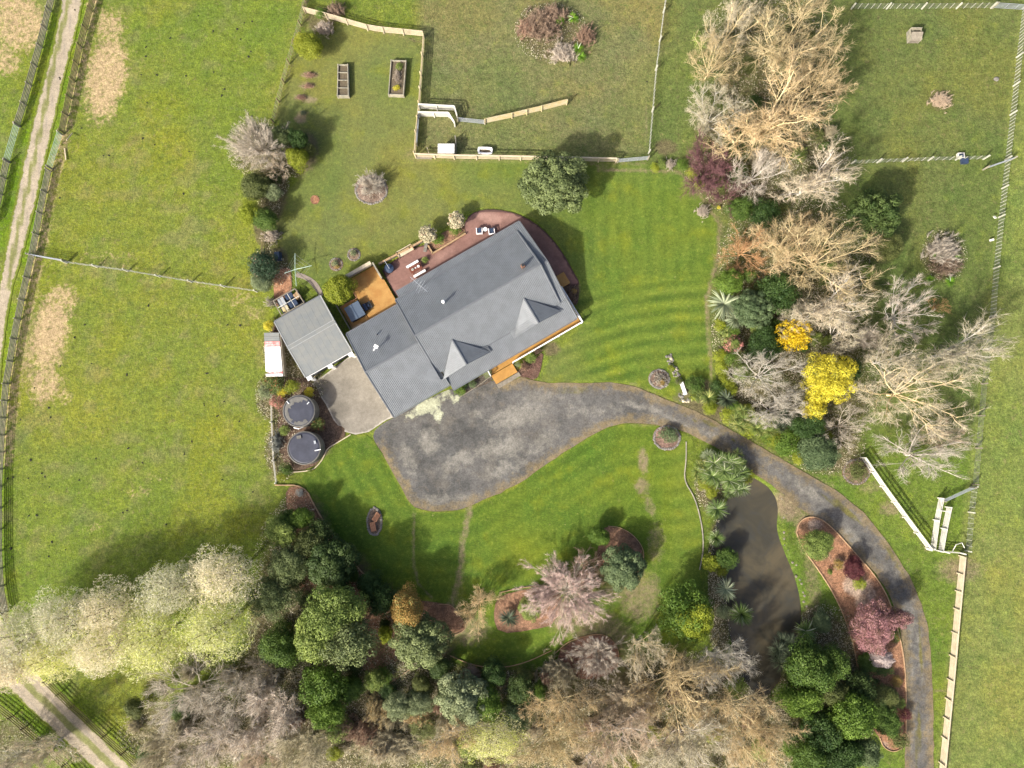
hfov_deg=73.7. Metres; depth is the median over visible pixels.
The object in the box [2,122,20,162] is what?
gate
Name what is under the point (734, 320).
spiky plant
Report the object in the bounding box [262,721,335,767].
bare tree
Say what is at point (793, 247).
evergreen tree
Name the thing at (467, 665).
shrub
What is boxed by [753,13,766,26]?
evergreen tree
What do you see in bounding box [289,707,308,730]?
leafless shrub
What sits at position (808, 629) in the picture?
spiky plant
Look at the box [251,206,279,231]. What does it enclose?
evergreen tree
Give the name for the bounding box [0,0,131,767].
gravel road
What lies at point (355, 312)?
spa pool
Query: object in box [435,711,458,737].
leafless shrub
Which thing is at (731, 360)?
shrub
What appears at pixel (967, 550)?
boundary fence
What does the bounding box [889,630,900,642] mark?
shrub
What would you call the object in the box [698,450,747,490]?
spiky plant
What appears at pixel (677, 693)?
leafless shrub
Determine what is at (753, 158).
leafless shrub
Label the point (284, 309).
bin
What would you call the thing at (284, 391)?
shrub
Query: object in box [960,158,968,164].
water trough
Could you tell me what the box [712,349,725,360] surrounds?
shrub
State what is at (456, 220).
topiary tree
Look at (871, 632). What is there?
blossoming tree
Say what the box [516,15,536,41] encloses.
brush heap
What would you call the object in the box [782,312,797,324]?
shrub
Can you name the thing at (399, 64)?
shrub
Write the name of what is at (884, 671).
clipped shrub
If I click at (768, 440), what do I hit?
shrub
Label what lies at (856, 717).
evergreen tree
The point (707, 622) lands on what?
evergreen tree
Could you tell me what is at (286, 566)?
evergreen tree
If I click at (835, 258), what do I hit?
bare tree
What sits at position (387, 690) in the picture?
evergreen tree
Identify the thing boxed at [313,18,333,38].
leafless shrub
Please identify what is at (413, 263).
bench
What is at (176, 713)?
evergreen tree
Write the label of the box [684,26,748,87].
bare tree
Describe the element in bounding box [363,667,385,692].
evergreen tree
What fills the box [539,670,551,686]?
leafless shrub
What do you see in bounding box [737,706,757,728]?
leafless shrub
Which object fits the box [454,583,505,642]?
bare tree
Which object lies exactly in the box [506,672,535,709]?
evergreen tree
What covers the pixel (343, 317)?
timber screen
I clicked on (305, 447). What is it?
water tank
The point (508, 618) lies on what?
spiky plant
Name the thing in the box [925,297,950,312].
bare tree
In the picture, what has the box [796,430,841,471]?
evergreen tree
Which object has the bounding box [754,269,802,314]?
evergreen tree
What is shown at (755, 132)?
bare tree
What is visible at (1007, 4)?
gate
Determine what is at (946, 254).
brush heap
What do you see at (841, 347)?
bare tree
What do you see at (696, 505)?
bed edging
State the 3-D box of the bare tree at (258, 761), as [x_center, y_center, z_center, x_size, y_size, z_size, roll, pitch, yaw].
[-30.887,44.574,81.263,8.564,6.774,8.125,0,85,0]
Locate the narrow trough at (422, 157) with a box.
[417,156,431,158]
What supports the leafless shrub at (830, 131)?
on the ground at (184, 356)
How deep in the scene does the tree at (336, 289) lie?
85.93 m
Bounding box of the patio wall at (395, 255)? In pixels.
[378,240,422,264]
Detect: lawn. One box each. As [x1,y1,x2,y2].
[278,26,719,403]
[302,424,701,684]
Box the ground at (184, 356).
[0,0,1023,767]
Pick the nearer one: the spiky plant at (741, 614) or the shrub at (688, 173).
the spiky plant at (741, 614)
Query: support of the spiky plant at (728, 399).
on the ground at (184, 356)
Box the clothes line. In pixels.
[284,257,311,285]
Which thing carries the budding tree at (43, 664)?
on the ground at (184, 356)
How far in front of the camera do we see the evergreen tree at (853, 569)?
84.43 m
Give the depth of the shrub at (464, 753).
82.64 m
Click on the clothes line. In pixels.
(297, 271)
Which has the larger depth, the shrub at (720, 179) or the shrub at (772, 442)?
the shrub at (720, 179)
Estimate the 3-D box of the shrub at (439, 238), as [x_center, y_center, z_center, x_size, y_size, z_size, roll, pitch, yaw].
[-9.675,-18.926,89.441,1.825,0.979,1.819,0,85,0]
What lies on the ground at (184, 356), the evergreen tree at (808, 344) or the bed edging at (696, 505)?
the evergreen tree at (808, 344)
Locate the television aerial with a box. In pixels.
[410,277,427,292]
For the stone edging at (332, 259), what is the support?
on the lawn at (638, 244)
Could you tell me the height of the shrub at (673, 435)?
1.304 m
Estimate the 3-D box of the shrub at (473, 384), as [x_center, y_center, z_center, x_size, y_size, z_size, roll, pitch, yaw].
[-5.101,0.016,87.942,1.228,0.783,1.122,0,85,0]
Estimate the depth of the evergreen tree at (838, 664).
80.95 m
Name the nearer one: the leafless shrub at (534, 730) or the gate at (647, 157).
the leafless shrub at (534, 730)
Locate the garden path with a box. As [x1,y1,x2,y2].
[296,273,322,295]
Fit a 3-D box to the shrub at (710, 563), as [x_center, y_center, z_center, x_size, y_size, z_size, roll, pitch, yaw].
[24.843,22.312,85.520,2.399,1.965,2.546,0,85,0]
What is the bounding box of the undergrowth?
[0,0,967,767]
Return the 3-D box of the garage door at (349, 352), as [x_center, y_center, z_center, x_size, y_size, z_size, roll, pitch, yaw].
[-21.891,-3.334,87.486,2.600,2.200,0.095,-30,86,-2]
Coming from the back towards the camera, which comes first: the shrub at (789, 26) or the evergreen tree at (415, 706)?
the shrub at (789, 26)
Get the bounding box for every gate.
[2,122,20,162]
[25,253,67,261]
[45,130,63,169]
[415,111,418,146]
[457,116,484,124]
[617,155,649,162]
[944,487,976,501]
[982,156,1017,169]
[992,2,1023,9]
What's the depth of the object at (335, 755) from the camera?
83.23 m
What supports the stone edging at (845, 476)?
on the ground at (184, 356)
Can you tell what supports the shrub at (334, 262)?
on the garden bed at (338, 263)
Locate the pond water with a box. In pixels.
[712,477,800,694]
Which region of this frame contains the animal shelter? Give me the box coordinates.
[438,144,454,157]
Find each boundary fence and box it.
[964,486,978,552]
[972,316,996,484]
[989,7,1023,316]
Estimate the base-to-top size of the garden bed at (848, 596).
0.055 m
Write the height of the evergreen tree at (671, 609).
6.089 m
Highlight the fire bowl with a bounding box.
[384,260,393,272]
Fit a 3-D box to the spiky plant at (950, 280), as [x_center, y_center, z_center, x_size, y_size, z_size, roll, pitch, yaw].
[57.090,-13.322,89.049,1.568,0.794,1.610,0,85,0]
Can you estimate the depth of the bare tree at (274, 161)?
88.48 m
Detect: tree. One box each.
[0,601,54,684]
[0,656,38,694]
[0,727,89,767]
[0,737,55,767]
[11,627,83,685]
[20,584,103,663]
[62,620,140,679]
[65,574,146,641]
[107,597,191,681]
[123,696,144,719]
[126,717,186,767]
[131,554,208,631]
[136,650,234,737]
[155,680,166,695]
[163,716,267,767]
[168,695,192,720]
[171,587,259,666]
[180,664,277,751]
[183,544,263,615]
[215,108,289,169]
[219,722,291,767]
[225,676,304,764]
[231,655,280,707]
[237,199,261,225]
[240,170,270,199]
[243,572,300,622]
[247,249,279,281]
[250,273,271,292]
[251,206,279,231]
[253,146,290,181]
[257,620,299,668]
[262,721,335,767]
[263,513,299,547]
[264,183,283,201]
[266,543,310,586]
[269,123,294,149]
[279,508,295,528]
[285,147,309,174]
[287,127,309,148]
[289,507,314,528]
[291,528,325,557]
[292,31,323,60]
[293,600,331,664]
[297,662,351,712]
[301,532,362,592]
[301,584,369,642]
[303,666,315,678]
[304,144,316,157]
[304,517,334,543]
[305,699,347,732]
[317,612,380,671]
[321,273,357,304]
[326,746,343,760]
[339,675,367,704]
[350,568,358,581]
[352,169,386,201]
[356,569,383,599]
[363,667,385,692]
[365,582,396,619]
[378,625,392,644]
[378,683,396,700]
[379,619,390,627]
[382,690,409,721]
[388,610,454,670]
[390,580,423,627]
[404,689,434,716]
[411,670,430,691]
[417,711,480,767]
[419,224,436,242]
[428,657,453,679]
[433,668,493,726]
[447,211,465,228]
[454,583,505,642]
[457,713,531,765]
[462,663,479,680]
[476,679,502,723]
[481,654,506,686]
[500,700,530,735]
[505,707,615,767]
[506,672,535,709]
[512,548,619,646]
[516,668,534,681]
[517,149,589,215]
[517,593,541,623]
[518,683,608,755]
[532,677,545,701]
[535,681,548,693]
[561,545,605,593]
[561,634,629,685]
[571,703,677,767]
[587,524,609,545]
[588,677,668,736]
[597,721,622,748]
[599,543,647,592]
[620,642,746,752]
[623,624,670,681]
[627,701,754,767]
[647,724,660,740]
[657,579,714,642]
[675,596,714,642]
[681,127,739,204]
[682,682,791,767]
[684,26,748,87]
[685,76,756,148]
[691,634,762,693]
[696,0,776,52]
[697,172,751,217]
[697,477,712,490]
[702,401,717,415]
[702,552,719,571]
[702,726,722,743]
[703,36,849,176]
[704,484,718,498]
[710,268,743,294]
[712,99,727,113]
[715,222,772,278]
[716,547,739,570]
[719,709,811,767]
[722,195,754,221]
[722,344,815,414]
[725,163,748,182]
[726,145,800,202]
[727,401,739,409]
[730,287,774,329]
[730,337,739,349]
[732,362,751,380]
[738,54,757,74]
[741,0,857,75]
[742,403,754,414]
[744,324,782,361]
[746,208,840,277]
[746,384,812,428]
[748,94,764,112]
[748,197,782,229]
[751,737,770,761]
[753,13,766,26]
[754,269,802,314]
[761,363,775,376]
[762,215,895,303]
[769,133,867,209]
[769,679,824,721]
[773,33,790,50]
[774,290,819,346]
[774,319,811,352]
[775,441,788,456]
[777,110,791,130]
[778,255,883,342]
[780,663,799,682]
[783,32,860,102]
[783,241,799,256]
[783,631,835,695]
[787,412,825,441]
[790,732,830,767]
[792,451,803,464]
[795,529,834,561]
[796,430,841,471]
[796,710,817,728]
[799,342,809,352]
[799,351,858,404]
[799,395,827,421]
[799,706,843,753]
[806,31,816,42]
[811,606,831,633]
[815,641,850,684]
[815,677,848,708]
[817,404,881,451]
[818,257,837,272]
[819,300,872,359]
[820,335,833,349]
[822,689,879,740]
[824,736,865,767]
[825,431,833,438]
[839,260,852,272]
[842,668,877,704]
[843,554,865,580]
[844,357,865,382]
[846,188,903,238]
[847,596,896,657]
[848,351,990,447]
[852,323,889,352]
[853,667,872,684]
[854,735,883,767]
[856,262,873,276]
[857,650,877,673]
[863,323,939,391]
[868,285,886,303]
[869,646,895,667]
[869,695,887,714]
[872,233,904,261]
[872,418,979,483]
[872,705,901,738]
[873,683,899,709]
[878,271,943,348]
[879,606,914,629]
[906,305,1021,383]
[918,413,967,451]
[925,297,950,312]
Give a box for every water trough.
[956,152,964,158]
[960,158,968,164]
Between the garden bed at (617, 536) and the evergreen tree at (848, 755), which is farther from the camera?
the garden bed at (617, 536)
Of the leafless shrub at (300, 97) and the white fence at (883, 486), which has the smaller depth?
the white fence at (883, 486)
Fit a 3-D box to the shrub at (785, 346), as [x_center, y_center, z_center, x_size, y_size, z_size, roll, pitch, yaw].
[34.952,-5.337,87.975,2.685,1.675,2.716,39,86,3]
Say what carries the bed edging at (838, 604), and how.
on the ground at (184, 356)
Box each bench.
[396,244,413,258]
[406,260,418,268]
[414,269,425,277]
[680,382,686,394]
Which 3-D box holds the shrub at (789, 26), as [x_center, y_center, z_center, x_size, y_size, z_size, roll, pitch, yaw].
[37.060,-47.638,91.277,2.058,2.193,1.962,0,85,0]
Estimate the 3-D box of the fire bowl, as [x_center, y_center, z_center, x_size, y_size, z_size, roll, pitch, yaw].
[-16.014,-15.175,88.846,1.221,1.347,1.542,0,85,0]
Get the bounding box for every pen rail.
[931,497,943,549]
[938,506,951,552]
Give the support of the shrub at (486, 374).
on the ground at (184, 356)
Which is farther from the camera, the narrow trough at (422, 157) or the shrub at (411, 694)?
the narrow trough at (422, 157)
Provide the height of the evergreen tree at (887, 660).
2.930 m
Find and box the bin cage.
[273,288,305,315]
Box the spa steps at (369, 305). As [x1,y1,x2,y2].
[362,301,372,310]
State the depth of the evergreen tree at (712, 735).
82.78 m
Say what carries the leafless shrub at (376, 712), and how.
on the ground at (184, 356)
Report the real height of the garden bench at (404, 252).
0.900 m
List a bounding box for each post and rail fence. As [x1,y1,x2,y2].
[0,159,9,203]
[0,167,51,613]
[0,705,70,767]
[12,0,53,125]
[42,679,144,767]
[57,0,94,133]
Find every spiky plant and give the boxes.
[498,608,518,626]
[557,16,564,24]
[567,12,578,21]
[572,43,584,53]
[577,52,586,61]
[691,459,712,485]
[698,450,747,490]
[699,389,716,407]
[701,449,716,461]
[706,499,728,519]
[707,290,739,322]
[707,503,718,516]
[708,530,724,546]
[714,578,737,602]
[716,388,737,408]
[717,327,731,346]
[720,466,750,497]
[721,487,734,497]
[723,311,743,329]
[724,447,745,472]
[727,402,755,432]
[728,602,753,626]
[747,411,779,437]
[768,630,801,672]
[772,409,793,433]
[792,618,817,639]
[945,275,955,285]
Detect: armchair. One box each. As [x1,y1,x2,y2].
[476,228,482,234]
[488,228,494,234]
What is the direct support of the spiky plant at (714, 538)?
on the ground at (184, 356)
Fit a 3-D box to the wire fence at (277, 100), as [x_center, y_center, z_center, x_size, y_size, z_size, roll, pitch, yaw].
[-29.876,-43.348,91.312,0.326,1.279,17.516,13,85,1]
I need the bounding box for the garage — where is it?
[274,295,356,380]
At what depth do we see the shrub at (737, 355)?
86.71 m
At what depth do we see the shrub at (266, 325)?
87.93 m
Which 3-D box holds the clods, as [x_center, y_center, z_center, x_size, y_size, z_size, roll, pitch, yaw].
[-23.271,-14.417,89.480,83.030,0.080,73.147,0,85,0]
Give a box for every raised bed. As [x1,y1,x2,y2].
[337,64,349,98]
[388,59,406,97]
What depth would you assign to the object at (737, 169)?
89.27 m
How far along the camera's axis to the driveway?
87.54 m
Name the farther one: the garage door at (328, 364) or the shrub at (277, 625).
the garage door at (328, 364)
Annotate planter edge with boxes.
[460,375,491,396]
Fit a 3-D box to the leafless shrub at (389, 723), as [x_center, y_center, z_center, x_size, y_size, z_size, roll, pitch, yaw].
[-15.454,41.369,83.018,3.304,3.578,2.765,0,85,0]
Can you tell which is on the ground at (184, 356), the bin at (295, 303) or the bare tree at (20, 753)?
the bare tree at (20, 753)
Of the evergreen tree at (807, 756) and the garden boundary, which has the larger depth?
the garden boundary
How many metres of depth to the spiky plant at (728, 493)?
85.80 m
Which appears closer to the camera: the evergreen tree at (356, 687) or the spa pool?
the evergreen tree at (356, 687)
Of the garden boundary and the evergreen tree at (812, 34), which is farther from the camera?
the evergreen tree at (812, 34)
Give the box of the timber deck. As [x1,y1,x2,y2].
[340,265,395,327]
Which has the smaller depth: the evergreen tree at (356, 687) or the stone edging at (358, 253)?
the evergreen tree at (356, 687)
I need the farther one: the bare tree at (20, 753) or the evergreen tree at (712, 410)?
the evergreen tree at (712, 410)
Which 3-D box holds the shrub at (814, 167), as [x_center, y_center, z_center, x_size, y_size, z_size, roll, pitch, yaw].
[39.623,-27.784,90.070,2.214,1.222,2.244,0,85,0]
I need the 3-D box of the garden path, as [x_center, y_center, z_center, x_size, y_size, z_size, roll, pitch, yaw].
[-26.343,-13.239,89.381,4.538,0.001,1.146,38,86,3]
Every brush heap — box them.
[516,5,563,51]
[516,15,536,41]
[529,1,576,23]
[542,36,577,66]
[572,21,595,52]
[920,230,965,277]
[927,90,953,112]
[928,251,963,279]
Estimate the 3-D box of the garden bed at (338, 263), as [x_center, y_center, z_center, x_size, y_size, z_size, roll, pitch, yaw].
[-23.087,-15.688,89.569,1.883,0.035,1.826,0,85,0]
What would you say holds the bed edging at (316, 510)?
on the lawn at (629, 478)
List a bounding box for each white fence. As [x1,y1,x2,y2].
[860,457,932,549]
[926,549,966,554]
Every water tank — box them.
[283,395,319,426]
[287,431,324,464]
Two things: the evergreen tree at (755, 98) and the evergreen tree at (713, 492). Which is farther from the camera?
the evergreen tree at (755, 98)
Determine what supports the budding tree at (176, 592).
on the ground at (184, 356)
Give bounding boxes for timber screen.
[335,304,350,329]
[346,261,372,278]
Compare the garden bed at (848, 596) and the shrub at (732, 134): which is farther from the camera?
the shrub at (732, 134)
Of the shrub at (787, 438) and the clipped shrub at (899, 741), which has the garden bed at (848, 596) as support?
the clipped shrub at (899, 741)
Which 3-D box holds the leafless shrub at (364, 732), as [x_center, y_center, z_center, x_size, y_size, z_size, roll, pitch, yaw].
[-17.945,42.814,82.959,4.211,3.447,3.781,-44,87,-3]
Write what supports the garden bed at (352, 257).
on the lawn at (638, 244)
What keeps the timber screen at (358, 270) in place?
on the lawn at (638, 244)
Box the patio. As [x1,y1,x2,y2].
[382,209,578,296]
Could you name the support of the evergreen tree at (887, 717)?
on the garden bed at (848, 596)
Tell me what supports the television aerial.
on the house
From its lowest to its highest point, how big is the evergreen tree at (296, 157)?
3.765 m
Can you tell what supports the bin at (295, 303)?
in the bin cage
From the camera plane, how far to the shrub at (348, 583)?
84.68 m
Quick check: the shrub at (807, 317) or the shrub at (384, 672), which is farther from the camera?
the shrub at (807, 317)
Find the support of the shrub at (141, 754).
on the ground at (184, 356)
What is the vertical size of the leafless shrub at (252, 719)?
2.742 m
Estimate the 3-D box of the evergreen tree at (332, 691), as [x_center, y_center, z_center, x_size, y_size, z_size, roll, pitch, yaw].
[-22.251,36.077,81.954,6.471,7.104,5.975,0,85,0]
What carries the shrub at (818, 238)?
on the ground at (184, 356)
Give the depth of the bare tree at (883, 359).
83.49 m
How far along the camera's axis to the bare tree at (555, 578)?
83.40 m
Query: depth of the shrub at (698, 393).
87.17 m
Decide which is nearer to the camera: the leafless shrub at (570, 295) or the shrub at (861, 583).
the shrub at (861, 583)
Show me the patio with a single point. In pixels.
(399, 276)
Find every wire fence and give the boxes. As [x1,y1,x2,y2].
[60,260,257,291]
[270,0,305,122]
[648,0,666,153]
[851,2,997,9]
[851,155,989,163]
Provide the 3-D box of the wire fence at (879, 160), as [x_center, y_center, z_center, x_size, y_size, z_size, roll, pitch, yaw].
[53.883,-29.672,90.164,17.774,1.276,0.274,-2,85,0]
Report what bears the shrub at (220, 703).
on the ground at (184, 356)
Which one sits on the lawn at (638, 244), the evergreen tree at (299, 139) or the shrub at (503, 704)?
the evergreen tree at (299, 139)
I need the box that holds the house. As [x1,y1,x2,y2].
[346,221,582,417]
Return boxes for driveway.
[373,377,933,767]
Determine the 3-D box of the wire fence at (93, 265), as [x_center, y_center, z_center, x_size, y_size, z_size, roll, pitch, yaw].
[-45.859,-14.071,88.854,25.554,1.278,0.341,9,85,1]
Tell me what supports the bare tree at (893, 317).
on the ground at (184, 356)
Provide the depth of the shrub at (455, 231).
89.32 m
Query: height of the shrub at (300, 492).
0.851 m
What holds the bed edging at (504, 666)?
on the lawn at (629, 478)
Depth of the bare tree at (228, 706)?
80.59 m
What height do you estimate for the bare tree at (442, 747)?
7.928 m
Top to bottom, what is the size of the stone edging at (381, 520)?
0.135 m
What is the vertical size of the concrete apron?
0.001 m
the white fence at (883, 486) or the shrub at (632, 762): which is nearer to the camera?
the shrub at (632, 762)
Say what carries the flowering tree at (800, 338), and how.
on the ground at (184, 356)
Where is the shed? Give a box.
[264,333,286,376]
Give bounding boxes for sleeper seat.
[370,522,376,531]
[372,512,380,521]
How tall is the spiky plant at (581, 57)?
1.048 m
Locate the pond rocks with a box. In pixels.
[781,498,807,606]
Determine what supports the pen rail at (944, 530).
on the ground at (184, 356)
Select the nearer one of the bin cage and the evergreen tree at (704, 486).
the evergreen tree at (704, 486)
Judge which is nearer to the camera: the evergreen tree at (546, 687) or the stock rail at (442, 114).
the evergreen tree at (546, 687)
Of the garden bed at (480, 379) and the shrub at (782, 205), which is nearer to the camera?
the garden bed at (480, 379)
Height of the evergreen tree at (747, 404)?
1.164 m
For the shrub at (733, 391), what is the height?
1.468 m
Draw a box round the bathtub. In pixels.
[478,147,492,154]
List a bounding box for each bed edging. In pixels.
[275,485,394,594]
[281,434,350,472]
[438,604,465,635]
[450,650,551,666]
[555,634,618,663]
[608,526,643,559]
[684,442,703,569]
[796,516,906,733]
[796,533,858,669]
[879,737,901,751]
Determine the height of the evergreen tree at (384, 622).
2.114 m
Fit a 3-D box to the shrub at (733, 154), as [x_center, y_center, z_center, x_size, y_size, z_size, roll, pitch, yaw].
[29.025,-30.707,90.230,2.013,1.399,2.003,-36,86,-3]
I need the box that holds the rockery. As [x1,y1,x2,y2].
[665,353,689,402]
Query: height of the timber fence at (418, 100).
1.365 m
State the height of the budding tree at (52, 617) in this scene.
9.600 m
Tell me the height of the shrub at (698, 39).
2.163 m
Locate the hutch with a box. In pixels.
[906,27,922,43]
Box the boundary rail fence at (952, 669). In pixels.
[938,555,965,767]
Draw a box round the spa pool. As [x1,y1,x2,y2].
[344,301,365,322]
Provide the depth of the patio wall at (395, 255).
89.10 m
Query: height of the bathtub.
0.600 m
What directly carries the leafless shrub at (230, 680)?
on the ground at (184, 356)
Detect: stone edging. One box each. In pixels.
[329,257,342,270]
[347,248,359,260]
[354,177,387,204]
[366,506,382,535]
[649,369,670,389]
[653,425,680,450]
[843,458,869,484]
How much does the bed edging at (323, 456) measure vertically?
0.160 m
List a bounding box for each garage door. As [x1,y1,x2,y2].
[313,364,328,375]
[333,352,349,363]
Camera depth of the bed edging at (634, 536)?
86.51 m
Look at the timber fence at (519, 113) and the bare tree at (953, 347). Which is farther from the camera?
the timber fence at (519, 113)
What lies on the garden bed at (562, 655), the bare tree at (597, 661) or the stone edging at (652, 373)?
the bare tree at (597, 661)
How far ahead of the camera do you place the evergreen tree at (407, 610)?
81.31 m
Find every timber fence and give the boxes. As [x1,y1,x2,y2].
[302,7,422,35]
[413,32,423,155]
[414,153,617,162]
[484,99,567,124]
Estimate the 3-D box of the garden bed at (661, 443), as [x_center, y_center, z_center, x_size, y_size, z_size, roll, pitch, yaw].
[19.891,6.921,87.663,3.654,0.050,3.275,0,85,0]
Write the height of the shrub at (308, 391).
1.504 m
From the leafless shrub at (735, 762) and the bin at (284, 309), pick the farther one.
the bin at (284, 309)
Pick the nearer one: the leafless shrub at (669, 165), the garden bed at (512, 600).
the garden bed at (512, 600)
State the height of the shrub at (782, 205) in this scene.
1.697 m
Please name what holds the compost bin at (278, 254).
on the ground at (184, 356)
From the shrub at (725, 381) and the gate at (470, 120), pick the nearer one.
the shrub at (725, 381)
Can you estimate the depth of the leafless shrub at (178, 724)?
83.99 m
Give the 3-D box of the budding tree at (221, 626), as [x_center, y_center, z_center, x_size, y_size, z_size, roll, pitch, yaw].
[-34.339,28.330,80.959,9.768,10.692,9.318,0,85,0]
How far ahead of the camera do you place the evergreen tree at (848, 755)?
79.82 m
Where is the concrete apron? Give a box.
[312,357,392,434]
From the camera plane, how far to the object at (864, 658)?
83.98 m
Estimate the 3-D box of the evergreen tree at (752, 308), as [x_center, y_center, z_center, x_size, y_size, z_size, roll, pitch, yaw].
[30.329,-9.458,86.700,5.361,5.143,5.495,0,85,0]
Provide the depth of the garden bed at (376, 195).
90.37 m
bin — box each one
[274,251,281,260]
[278,297,287,306]
[282,305,289,311]
[285,292,294,300]
[288,299,298,307]
[293,292,301,299]
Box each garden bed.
[273,267,291,305]
[277,378,344,470]
[286,486,463,671]
[310,195,318,203]
[329,258,342,270]
[347,248,360,260]
[354,175,387,203]
[366,509,382,533]
[427,226,464,249]
[456,374,492,393]
[494,587,560,632]
[512,353,542,379]
[558,635,617,678]
[562,285,578,304]
[597,527,642,576]
[648,369,669,388]
[653,425,680,450]
[796,518,905,750]
[842,459,870,484]
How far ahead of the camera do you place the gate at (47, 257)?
88.81 m
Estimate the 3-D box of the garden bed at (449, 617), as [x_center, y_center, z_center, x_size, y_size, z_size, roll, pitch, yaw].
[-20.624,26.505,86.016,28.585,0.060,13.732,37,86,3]
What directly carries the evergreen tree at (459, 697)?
on the ground at (184, 356)
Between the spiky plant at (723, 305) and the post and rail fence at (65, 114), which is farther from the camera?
the post and rail fence at (65, 114)
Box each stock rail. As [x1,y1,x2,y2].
[418,103,457,116]
[418,111,455,126]
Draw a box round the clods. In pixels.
[6,9,647,557]
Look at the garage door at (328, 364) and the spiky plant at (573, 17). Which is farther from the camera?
the spiky plant at (573, 17)
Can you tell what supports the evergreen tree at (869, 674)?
on the ground at (184, 356)
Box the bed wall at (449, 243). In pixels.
[428,233,465,253]
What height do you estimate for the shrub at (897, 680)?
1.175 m
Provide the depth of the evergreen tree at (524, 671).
83.57 m
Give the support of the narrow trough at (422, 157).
on the lawn at (638, 244)
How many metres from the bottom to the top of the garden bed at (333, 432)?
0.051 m
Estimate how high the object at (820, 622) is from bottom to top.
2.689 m
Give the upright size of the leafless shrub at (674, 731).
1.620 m
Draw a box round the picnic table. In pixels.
[409,262,422,273]
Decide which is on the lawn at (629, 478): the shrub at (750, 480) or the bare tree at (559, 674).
the bare tree at (559, 674)
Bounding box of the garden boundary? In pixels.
[270,385,276,483]
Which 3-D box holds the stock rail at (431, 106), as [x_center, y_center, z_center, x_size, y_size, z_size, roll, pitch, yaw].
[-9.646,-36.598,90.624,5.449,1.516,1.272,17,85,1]
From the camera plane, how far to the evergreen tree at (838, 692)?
81.16 m
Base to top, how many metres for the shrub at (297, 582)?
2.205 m
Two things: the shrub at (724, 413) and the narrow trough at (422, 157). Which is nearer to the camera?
the shrub at (724, 413)
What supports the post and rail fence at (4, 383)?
on the ground at (184, 356)
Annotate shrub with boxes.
[123,716,143,736]
[135,745,155,762]
[166,717,193,740]
[178,659,201,684]
[184,684,212,703]
[199,743,218,764]
[204,704,223,725]
[211,691,229,708]
[214,730,234,752]
[215,664,244,688]
[243,712,264,729]
[257,384,272,399]
[260,229,282,245]
[260,673,278,692]
[262,297,276,308]
[262,376,284,394]
[263,320,273,330]
[267,172,281,184]
[269,394,284,408]
[269,428,284,455]
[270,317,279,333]
[270,620,288,634]
[276,386,286,396]
[276,471,288,481]
[278,424,289,435]
[279,463,292,475]
[284,379,300,393]
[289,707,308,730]
[291,574,305,588]
[295,95,306,99]
[295,488,303,496]
[295,587,312,607]
[301,82,313,87]
[302,71,316,78]
[304,387,314,396]
[310,417,325,430]
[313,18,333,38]
[314,7,324,18]
[321,712,376,744]
[323,0,346,16]
[325,715,354,743]
[331,259,337,266]
[334,582,352,591]
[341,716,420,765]
[344,657,363,677]
[347,717,383,749]
[363,691,391,728]
[368,735,391,765]
[374,666,392,686]
[378,711,398,731]
[392,67,401,81]
[392,743,408,763]
[395,62,403,70]
[401,709,433,726]
[405,689,418,701]
[408,714,435,743]
[420,685,435,698]
[431,704,444,714]
[433,232,443,244]
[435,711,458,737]
[445,741,460,758]
[449,226,461,236]
[453,386,465,395]
[458,736,480,763]
[458,757,481,767]
[461,662,472,670]
[469,380,476,387]
[476,721,494,737]
[483,369,491,377]
[483,750,505,767]
[490,711,501,727]
[501,699,512,710]
[520,360,530,370]
[522,714,547,742]
[525,353,536,363]
[533,347,542,354]
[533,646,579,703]
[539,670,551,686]
[565,283,575,301]
[582,715,608,741]
[582,758,597,767]
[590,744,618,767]
[610,734,631,760]
[624,755,639,767]
[625,710,644,734]
[650,162,658,172]
[652,372,668,386]
[657,159,665,167]
[657,426,677,442]
[660,753,681,767]
[664,683,682,704]
[665,156,675,168]
[667,364,674,370]
[668,722,683,740]
[675,377,682,384]
[677,159,688,171]
[684,689,707,712]
[685,167,699,181]
[685,375,704,392]
[688,386,703,402]
[690,29,710,50]
[693,120,715,137]
[693,202,709,218]
[708,380,725,396]
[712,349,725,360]
[713,175,731,194]
[713,360,728,374]
[714,318,726,331]
[714,604,732,619]
[716,566,728,577]
[719,372,734,388]
[719,406,735,425]
[722,125,742,144]
[722,324,740,338]
[722,676,749,698]
[723,334,743,355]
[724,349,742,368]
[724,349,746,369]
[725,382,737,396]
[725,745,744,767]
[726,144,738,159]
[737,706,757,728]
[739,422,753,439]
[740,266,756,282]
[742,470,754,483]
[747,149,762,166]
[760,432,772,443]
[764,430,780,446]
[767,317,783,332]
[774,194,789,212]
[774,428,801,455]
[778,336,792,352]
[779,57,791,72]
[779,739,797,757]
[781,19,796,32]
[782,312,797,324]
[785,724,802,742]
[790,146,807,162]
[790,255,808,273]
[796,219,813,235]
[797,307,815,324]
[804,323,815,340]
[805,165,819,178]
[808,332,822,346]
[809,125,823,142]
[809,228,828,245]
[818,142,829,151]
[818,246,829,255]
[818,274,829,285]
[821,87,838,102]
[822,124,840,138]
[832,140,845,154]
[832,558,843,570]
[845,459,868,481]
[846,280,862,297]
[852,578,866,589]
[872,665,894,676]
[879,720,903,738]
[887,732,910,750]
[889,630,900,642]
[889,675,902,687]
[897,696,905,709]
[899,708,911,720]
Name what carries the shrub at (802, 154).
on the ground at (184, 356)

